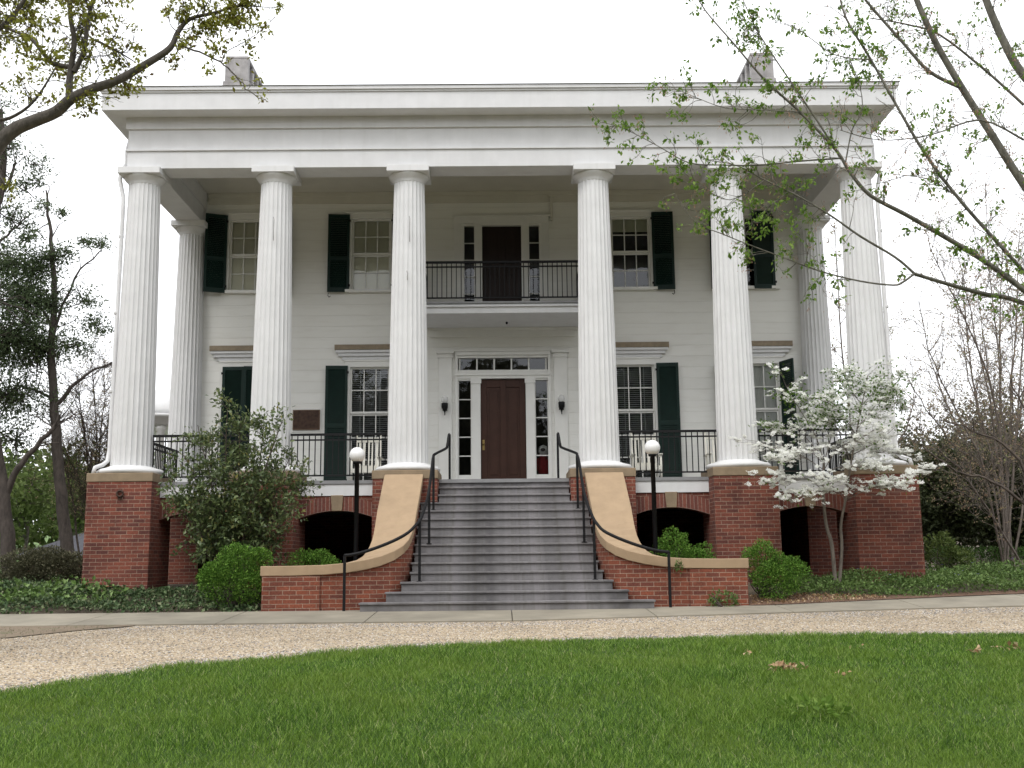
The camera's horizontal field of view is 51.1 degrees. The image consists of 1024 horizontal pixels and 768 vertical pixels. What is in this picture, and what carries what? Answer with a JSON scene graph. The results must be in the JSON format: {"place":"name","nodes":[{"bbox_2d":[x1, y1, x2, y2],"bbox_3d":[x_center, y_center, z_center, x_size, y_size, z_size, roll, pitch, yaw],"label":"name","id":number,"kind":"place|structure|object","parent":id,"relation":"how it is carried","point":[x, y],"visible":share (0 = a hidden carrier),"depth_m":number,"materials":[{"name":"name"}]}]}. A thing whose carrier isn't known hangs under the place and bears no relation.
{"place":"outdoors","nodes":[
{"label":"outdoors","id":0,"kind":"place"},
{"bbox_2d":[0,536,65,579],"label":"lawn","id":1,"kind":"structure","parent":0,"point":[37,544],"depth_m":102.88,"materials":[{"name":"green plant"}]},
{"bbox_2d":[4,447,35,531],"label":"tree","id":2,"kind":"object","parent":1,"relation":"on","point":[13,499],"visible":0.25,"depth_m":62.03,"materials":[{"name":"green plant"}]},
{"bbox_2d":[2,443,81,550],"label":"tree","id":3,"kind":"object","parent":1,"relation":"on","point":[27,499],"visible":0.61,"depth_m":66.24,"materials":[{"name":"green plant"}]},
{"bbox_2d":[14,472,84,545],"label":"tree","id":4,"kind":"object","parent":1,"relation":"on","point":[51,531],"visible":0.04,"depth_m":83.95,"materials":[{"name":"green plant"}]},
{"bbox_2d":[0,625,132,637],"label":"verge","id":5,"kind":"structure","parent":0,"point":[25,632],"depth_m":15.35,"materials":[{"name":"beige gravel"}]},
{"bbox_2d":[0,607,1023,691],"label":"gravel drive","id":6,"kind":"structure","parent":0,"point":[227,647],"depth_m":13.90,"materials":[{"name":"beige gravel"}]},
{"bbox_2d":[0,607,1023,691],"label":"gravel stones","id":7,"kind":"object","parent":6,"relation":"on","point":[379,640],"visible":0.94,"depth_m":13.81,"materials":[{"name":"beige gravel"}]},
{"bbox_2d":[0,594,1023,626],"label":"sidewalk","id":8,"kind":"structure","parent":0,"point":[268,617],"depth_m":16.95,"materials":[{"name":"concrete"}]},
{"bbox_2d":[358,482,655,611],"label":"staircase","id":9,"kind":"structure","parent":8,"relation":"on","point":[511,546],"depth_m":18.84,"materials":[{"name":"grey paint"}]},
{"bbox_2d":[342,433,450,610],"bbox_3d":[-1.593,2.339,19.357,1.046,3.356,3.736,-5,-10,25],"label":"handrail","id":10,"kind":"object","parent":9,"relation":"on","point":[431,480],"visible":0.97,"depth_m":18.27,"materials":[{"name":"black metal"}]},
{"bbox_2d":[556,432,671,606],"bbox_3d":[1.366,2.311,19.383,1.024,3.356,3.766,4,-11,-27],"label":"handrail","id":11,"kind":"object","parent":9,"relation":"on","point":[584,496],"visible":0.98,"depth_m":18.34,"materials":[{"name":"black metal"}]},
{"bbox_2d":[0,630,1023,767],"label":"lawn","id":12,"kind":"structure","parent":0,"point":[461,726],"depth_m":8.33,"materials":[{"name":"green plant"}]},
{"bbox_2d":[768,660,808,672],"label":"dry leaves","id":13,"kind":"object","parent":12,"relation":"on","point":[780,663],"visible":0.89,"depth_m":9.96,"materials":[{"name":"brown plant"}]},
{"bbox_2d":[775,693,852,723],"bbox_3d":[2.304,2.488,8.151,0.559,0.253,0.500,-7,-11,32],"label":"weed clump","id":14,"kind":"object","parent":12,"relation":"on","point":[830,705],"visible":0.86,"depth_m":8.16,"materials":[{"name":"green plant"}]},
{"bbox_2d":[966,644,980,652],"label":"dry leaves","id":15,"kind":"object","parent":12,"relation":"on","point":[977,648],"visible":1,"depth_m":10.92,"materials":[{"name":"brown plant"}]},
{"bbox_2d":[991,640,1019,649],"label":"dry leaves","id":16,"kind":"object","parent":12,"relation":"on","point":[1015,644],"visible":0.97,"depth_m":11.21,"materials":[{"name":"brown plant"}]},
{"bbox_2d":[0,539,1023,620],"bbox_3d":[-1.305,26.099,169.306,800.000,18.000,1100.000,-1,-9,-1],"label":"ground","id":17,"kind":"structure","parent":0,"point":[61,609],"depth_m":18.94,"materials":[{"name":"soil"}]},
{"bbox_2d":[0,543,82,581],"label":"shrub","id":18,"kind":"object","parent":17,"relation":"on","point":[52,559],"visible":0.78,"depth_m":21.44,"materials":[{"name":"green plant"}]},
{"bbox_2d":[0,85,83,577],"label":"evergreen tree","id":19,"kind":"object","parent":17,"relation":"on","point":[7,538],"visible":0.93,"depth_m":28.14,"materials":[{"name":"green plant"}]},
{"bbox_2d":[17,533,83,570],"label":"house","id":20,"kind":"structure","parent":17,"relation":"on","point":[81,540],"depth_m":62.27,"materials":[{"name":"grey brick"}]},
{"bbox_2d":[0,182,116,579],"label":"cedar tree","id":21,"kind":"object","parent":17,"relation":"on","point":[45,348],"visible":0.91,"depth_m":29.60,"materials":[{"name":"green plant"}]},
{"bbox_2d":[0,575,128,608],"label":"leafy groundcover","id":22,"kind":"object","parent":17,"relation":"on","point":[32,592],"visible":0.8,"depth_m":19.10,"materials":[{"name":"green plant"}]},
{"bbox_2d":[29,434,105,537],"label":"tree","id":23,"kind":"object","parent":17,"relation":"on","point":[79,524],"visible":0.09,"depth_m":74.45,"materials":[{"name":"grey plant"}]},
{"bbox_2d":[4,448,154,549],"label":"wood","id":24,"kind":"object","parent":17,"relation":"on","point":[20,541],"visible":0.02,"depth_m":88.42,"materials":[{"name":"green plant"}]},
{"bbox_2d":[10,329,158,568],"bbox_3d":[-12.120,1.895,31.235,4.649,7.562,4.364,4,-11,-27],"label":"bare shrub","id":25,"kind":"object","parent":17,"relation":"on","point":[89,453],"visible":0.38,"depth_m":31.10,"materials":[{"name":"brown plant"}]},
{"bbox_2d":[0,576,260,613],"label":"ivy","id":26,"kind":"object","parent":17,"relation":"on","point":[141,590],"visible":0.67,"depth_m":18.35,"materials":[{"name":"green plant"}]},
{"bbox_2d":[107,389,169,468],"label":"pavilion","id":27,"kind":"structure","parent":17,"relation":"on","point":[162,399],"depth_m":35.29,"materials":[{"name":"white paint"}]},
{"bbox_2d":[0,0,285,205],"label":"oak tree","id":28,"kind":"object","parent":17,"relation":"on","point":[10,132],"visible":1,"depth_m":12.87,"materials":[{"name":"green plant"}]},
{"bbox_2d":[195,542,273,608],"bbox_3d":[-4.755,3.265,18.287,1.323,1.159,0.977,-1,-9,-1],"label":"boxwood shrub","id":29,"kind":"object","parent":17,"relation":"on","point":[224,574],"visible":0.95,"depth_m":18.13,"materials":[{"name":"green plant"}]},
{"bbox_2d":[154,387,322,591],"bbox_3d":[-4.858,1.978,19.413,2.881,3.726,2.130,-1,-9,-1],"label":"camellia shrub","id":30,"kind":"object","parent":17,"relation":"on","point":[244,518],"visible":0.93,"depth_m":19.12,"materials":[{"name":"green plant"}]},
{"bbox_2d":[284,547,341,565],"bbox_3d":[-3.571,3.380,19.238,1.065,0.909,0.915,-1,-9,-1],"label":"boxwood shrub","id":31,"kind":"object","parent":17,"relation":"on","point":[324,560],"visible":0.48,"depth_m":19.16,"materials":[{"name":"green plant"}]},
{"bbox_2d":[260,474,422,610],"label":"wing wall","id":32,"kind":"structure","parent":17,"relation":"on","point":[374,575],"depth_m":18.00,"materials":[{"name":"red brick"}]},
{"bbox_2d":[349,447,364,560],"bbox_3d":[-2.794,2.495,19.228,0.283,2.732,0.283,-1,-9,-1],"label":"lamp post","id":33,"kind":"object","parent":17,"relation":"on","point":[357,455],"visible":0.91,"depth_m":19.29,"materials":[{"name":"black metal"}]},
{"bbox_2d":[81,53,925,588],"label":"mansion","id":34,"kind":"structure","parent":17,"relation":"on","point":[501,269],"depth_m":22.21,"materials":[{"name":"white wood"}]},
{"bbox_2d":[217,361,252,465],"bbox_3d":[-6.262,0.905,25.024,1.210,2.915,0.180,-1,-9,-1],"label":"window","id":35,"kind":"structure","parent":34,"relation":"in","point":[222,363],"depth_m":25.17,"materials":[{"name":"paint"}]},
{"bbox_2d":[222,212,259,293],"bbox_3d":[-6.306,-3.130,25.692,1.210,1.995,0.225,-1,-9,-1],"label":"window","id":36,"kind":"structure","parent":34,"relation":"in","point":[243,227],"depth_m":25.76,"materials":[{"name":"glass"}]},
{"bbox_2d":[291,408,321,431],"bbox_3d":[-4.798,0.843,25.003,0.710,0.560,0.045,-1,-9,-1],"label":"plaque","id":37,"kind":"object","parent":34,"relation":"attached to","point":[307,420],"visible":0.97,"depth_m":24.99,"materials":[{"name":"brown metal"}]},
{"bbox_2d":[349,435,383,479],"bbox_3d":[-3.202,1.662,23.614,0.690,1.269,0.927,-1,-9,-1],"label":"rocking chair","id":38,"kind":"object","parent":34,"relation":"on","point":[364,467],"visible":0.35,"depth_m":23.87,"materials":[{"name":"white paint"}]},
{"bbox_2d":[344,359,389,479],"bbox_3d":[-3.332,0.912,25.045,1.210,2.985,0.239,-1,-9,-1],"label":"window","id":39,"kind":"structure","parent":34,"relation":"in","point":[380,364],"depth_m":25.19,"materials":[{"name":"glass"}]},
{"bbox_2d":[345,211,392,292],"bbox_3d":[-3.376,-3.157,25.719,1.210,1.995,0.225,-1,-9,-1],"label":"window","id":40,"kind":"structure","parent":34,"relation":"in","point":[370,261],"depth_m":25.80,"materials":[{"name":"glass"}]},
{"bbox_2d":[441,402,447,414],"bbox_3d":[-1.565,0.504,24.944,0.164,0.460,0.202,-1,-9,-1],"label":"wall lantern","id":41,"kind":"object","parent":34,"relation":"attached to","point":[444,406],"depth_m":24.87,"materials":[{"name":"black metal"}]},
{"bbox_2d":[482,227,521,300],"bbox_3d":[-0.242,-2.677,25.713,0.940,2.280,0.055,-1,-9,-1],"label":"balcony door","id":42,"kind":"structure","parent":34,"relation":"in","point":[498,243],"depth_m":25.75,"materials":[{"name":"brown paint"}]},
{"bbox_2d":[481,379,525,478],"bbox_3d":[-0.199,1.180,25.030,1.050,2.625,0.110,-1,-9,-1],"label":"front door","id":43,"kind":"structure","parent":34,"relation":"in","point":[503,403],"depth_m":25.06,"materials":[{"name":"brown paint"}]},
{"bbox_2d":[558,401,564,413],"bbox_3d":[1.155,0.478,24.969,0.164,0.460,0.202,-1,-9,-1],"label":"wall lantern","id":44,"kind":"object","parent":34,"relation":"attached to","point":[561,404],"depth_m":24.90,"materials":[{"name":"black metal"}]},
{"bbox_2d":[609,209,657,290],"bbox_3d":[2.853,-3.215,25.777,1.210,1.995,0.225,-1,-9,-1],"label":"window","id":45,"kind":"structure","parent":34,"relation":"in","point":[628,220],"depth_m":25.86,"materials":[{"name":"paint"}]},
{"bbox_2d":[616,357,659,476],"bbox_3d":[2.897,0.855,25.103,1.210,2.985,0.239,-1,-9,-1],"label":"window","id":46,"kind":"structure","parent":34,"relation":"in","point":[621,362],"depth_m":25.25,"materials":[{"name":"glass"}]},
{"bbox_2d":[629,433,662,476],"bbox_3d":[2.957,1.605,23.671,0.690,1.269,0.927,-1,-9,-1],"label":"rocking chair","id":47,"kind":"object","parent":34,"relation":"on","point":[643,466],"visible":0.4,"depth_m":23.89,"materials":[{"name":"white paint"}]},
{"bbox_2d":[704,432,716,465],"bbox_3d":[4.617,1.589,23.686,0.690,1.269,0.927,-1,-9,-1],"label":"rocking chair","id":48,"kind":"object","parent":34,"relation":"on","point":[706,453],"visible":0.16,"depth_m":24.00,"materials":[{"name":"white paint"}]},
{"bbox_2d":[743,208,779,289],"bbox_3d":[5.773,-3.243,25.796,1.210,1.995,0.210,-1,-9,-1],"label":"window","id":49,"kind":"structure","parent":34,"relation":"in","point":[746,213],"depth_m":25.81,"materials":[{"name":"paint"}]},
{"bbox_2d":[752,356,784,475],"bbox_3d":[5.817,0.827,25.129,1.210,2.985,0.237,-1,-9,-1],"label":"window","id":50,"kind":"structure","parent":34,"relation":"in","point":[766,406],"depth_m":25.29,"materials":[{"name":"paint"}]},
{"bbox_2d":[644,440,659,554],"bbox_3d":[2.565,2.406,19.285,0.283,2.812,0.283,-1,-9,-1],"label":"lamp post","id":51,"kind":"object","parent":17,"relation":"on","point":[652,448],"visible":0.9,"depth_m":19.36,"materials":[{"name":"black metal"}]},
{"bbox_2d":[585,472,748,606],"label":"wing wall","id":52,"kind":"structure","parent":17,"relation":"on","point":[639,573],"depth_m":18.05,"materials":[{"name":"red brick"}]},
{"bbox_2d":[674,559,682,573],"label":"weed clump","id":53,"kind":"object","parent":52,"relation":"attached to","point":[676,564],"visible":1,"depth_m":17.96,"materials":[{"name":"green plant"}]},
{"bbox_2d":[650,525,717,558],"bbox_3d":[3.096,3.163,19.321,1.329,1.220,1.046,-1,-9,-1],"label":"boxwood shrub","id":54,"kind":"object","parent":17,"relation":"on","point":[686,550],"visible":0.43,"depth_m":19.24,"materials":[{"name":"green plant"}]},
{"bbox_2d":[707,588,739,606],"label":"weed clump","id":55,"kind":"object","parent":17,"relation":"on","point":[717,601],"visible":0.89,"depth_m":17.75,"materials":[{"name":"green plant"}]},
{"bbox_2d":[741,538,812,600],"bbox_3d":[4.580,3.217,18.610,1.249,1.146,0.980,-1,-9,-1],"label":"boxwood shrub","id":56,"kind":"object","parent":17,"relation":"on","point":[771,567],"visible":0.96,"depth_m":18.51,"materials":[{"name":"green plant"}]},
{"bbox_2d":[588,0,1023,330],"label":"maple tree","id":57,"kind":"object","parent":17,"relation":"on","point":[1008,50],"visible":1,"depth_m":14.00,"materials":[{"name":"green plant"}]},
{"bbox_2d":[727,356,946,590],"bbox_3d":[5.891,1.606,19.553,3.828,4.273,2.051,-1,-9,-1],"label":"dogwood tree","id":58,"kind":"object","parent":17,"relation":"on","point":[821,419],"visible":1,"depth_m":19.55,"materials":[{"name":"white plant"}]},
{"bbox_2d":[823,221,939,460],"bbox_3d":[10.325,-0.163,30.680,3.616,10.956,2.339,-3,-10,13],"label":"budding tree","id":59,"kind":"object","parent":17,"relation":"on","point":[841,347],"visible":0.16,"depth_m":30.89,"materials":[{"name":"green plant"}]},
{"bbox_2d":[748,590,1023,604],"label":"mulch","id":60,"kind":"object","parent":17,"relation":"on","point":[899,596],"depth_m":18.48,"materials":[{"name":"brown soil"}]},
{"bbox_2d":[815,588,1016,600],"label":"weeds","id":61,"kind":"object","parent":60,"relation":"on","point":[905,593],"visible":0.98,"depth_m":18.63,"materials":[{"name":"green plant"}]},
{"bbox_2d":[784,558,1023,595],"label":"vinca","id":62,"kind":"object","parent":17,"relation":"on","point":[997,571],"visible":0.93,"depth_m":19.32,"materials":[{"name":"green plant"}]},
{"bbox_2d":[838,432,1020,561],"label":"wood","id":63,"kind":"object","parent":17,"relation":"on","point":[947,534],"visible":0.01,"depth_m":67.45,"materials":[{"name":"green plant"}]},
{"bbox_2d":[895,410,963,566],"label":"budding tree","id":64,"kind":"object","parent":17,"relation":"on","point":[912,433],"visible":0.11,"depth_m":43.14,"materials":[{"name":"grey plant"}]},
{"bbox_2d":[923,531,976,577],"bbox_3d":[8.722,3.478,21.491,1.191,1.091,0.942,9,-13,-44],"label":"shrub","id":65,"kind":"object","parent":17,"relation":"on","point":[955,554],"visible":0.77,"depth_m":21.39,"materials":[{"name":"green plant"}]},
{"bbox_2d":[901,427,998,567],"bbox_3d":[11.526,3.068,28.859,3.028,3.999,2.719,-7,-12,35],"label":"holly tree","id":66,"kind":"object","parent":17,"relation":"on","point":[936,518],"visible":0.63,"depth_m":28.32,"materials":[{"name":"green plant"}]},
{"bbox_2d":[889,133,1023,570],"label":"budding tree","id":67,"kind":"object","parent":17,"relation":"on","point":[1005,508],"visible":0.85,"depth_m":25.56,"materials":[{"name":"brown plant"}]},
{"bbox_2d":[891,208,1023,566],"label":"budding tree","id":68,"kind":"object","parent":17,"relation":"on","point":[1000,353],"visible":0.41,"depth_m":33.99,"materials":[{"name":"brown plant"}]},
{"bbox_2d":[904,372,1023,504],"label":"bare shrub","id":69,"kind":"object","parent":17,"relation":"on","point":[1011,493],"visible":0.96,"depth_m":22.93,"materials":[{"name":"brown plant"}]},
{"bbox_2d":[920,386,1021,560],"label":"budding tree","id":70,"kind":"object","parent":17,"relation":"on","point":[963,413],"visible":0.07,"depth_m":47.31,"materials":[{"name":"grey plant"}]},
{"bbox_2d":[929,545,1023,569],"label":"hedge","id":71,"kind":"object","parent":17,"relation":"on","point":[996,552],"visible":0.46,"depth_m":25.39,"materials":[{"name":"green plant"}]},
{"bbox_2d":[958,409,1023,564],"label":"holly tree","id":72,"kind":"object","parent":17,"relation":"on","point":[991,535],"visible":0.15,"depth_m":29.36,"materials":[{"name":"plant"}]},
{"bbox_2d":[983,419,1023,559],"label":"holly tree","id":73,"kind":"object","parent":17,"relation":"on","point":[1020,484],"visible":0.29,"depth_m":29.08,"materials":[{"name":"green plant"}]},
{"bbox_2d":[994,378,1023,439],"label":"budding tree","id":74,"kind":"object","parent":17,"relation":"on","point":[1008,410],"visible":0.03,"depth_m":46.02,"materials":[{"name":"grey plant"}]},
{"bbox_2d":[0,0,1023,528],"label":"sky","id":75,"kind":"structure","parent":0,"point":[314,42],"materials":[{"name":"white"}]}
]}

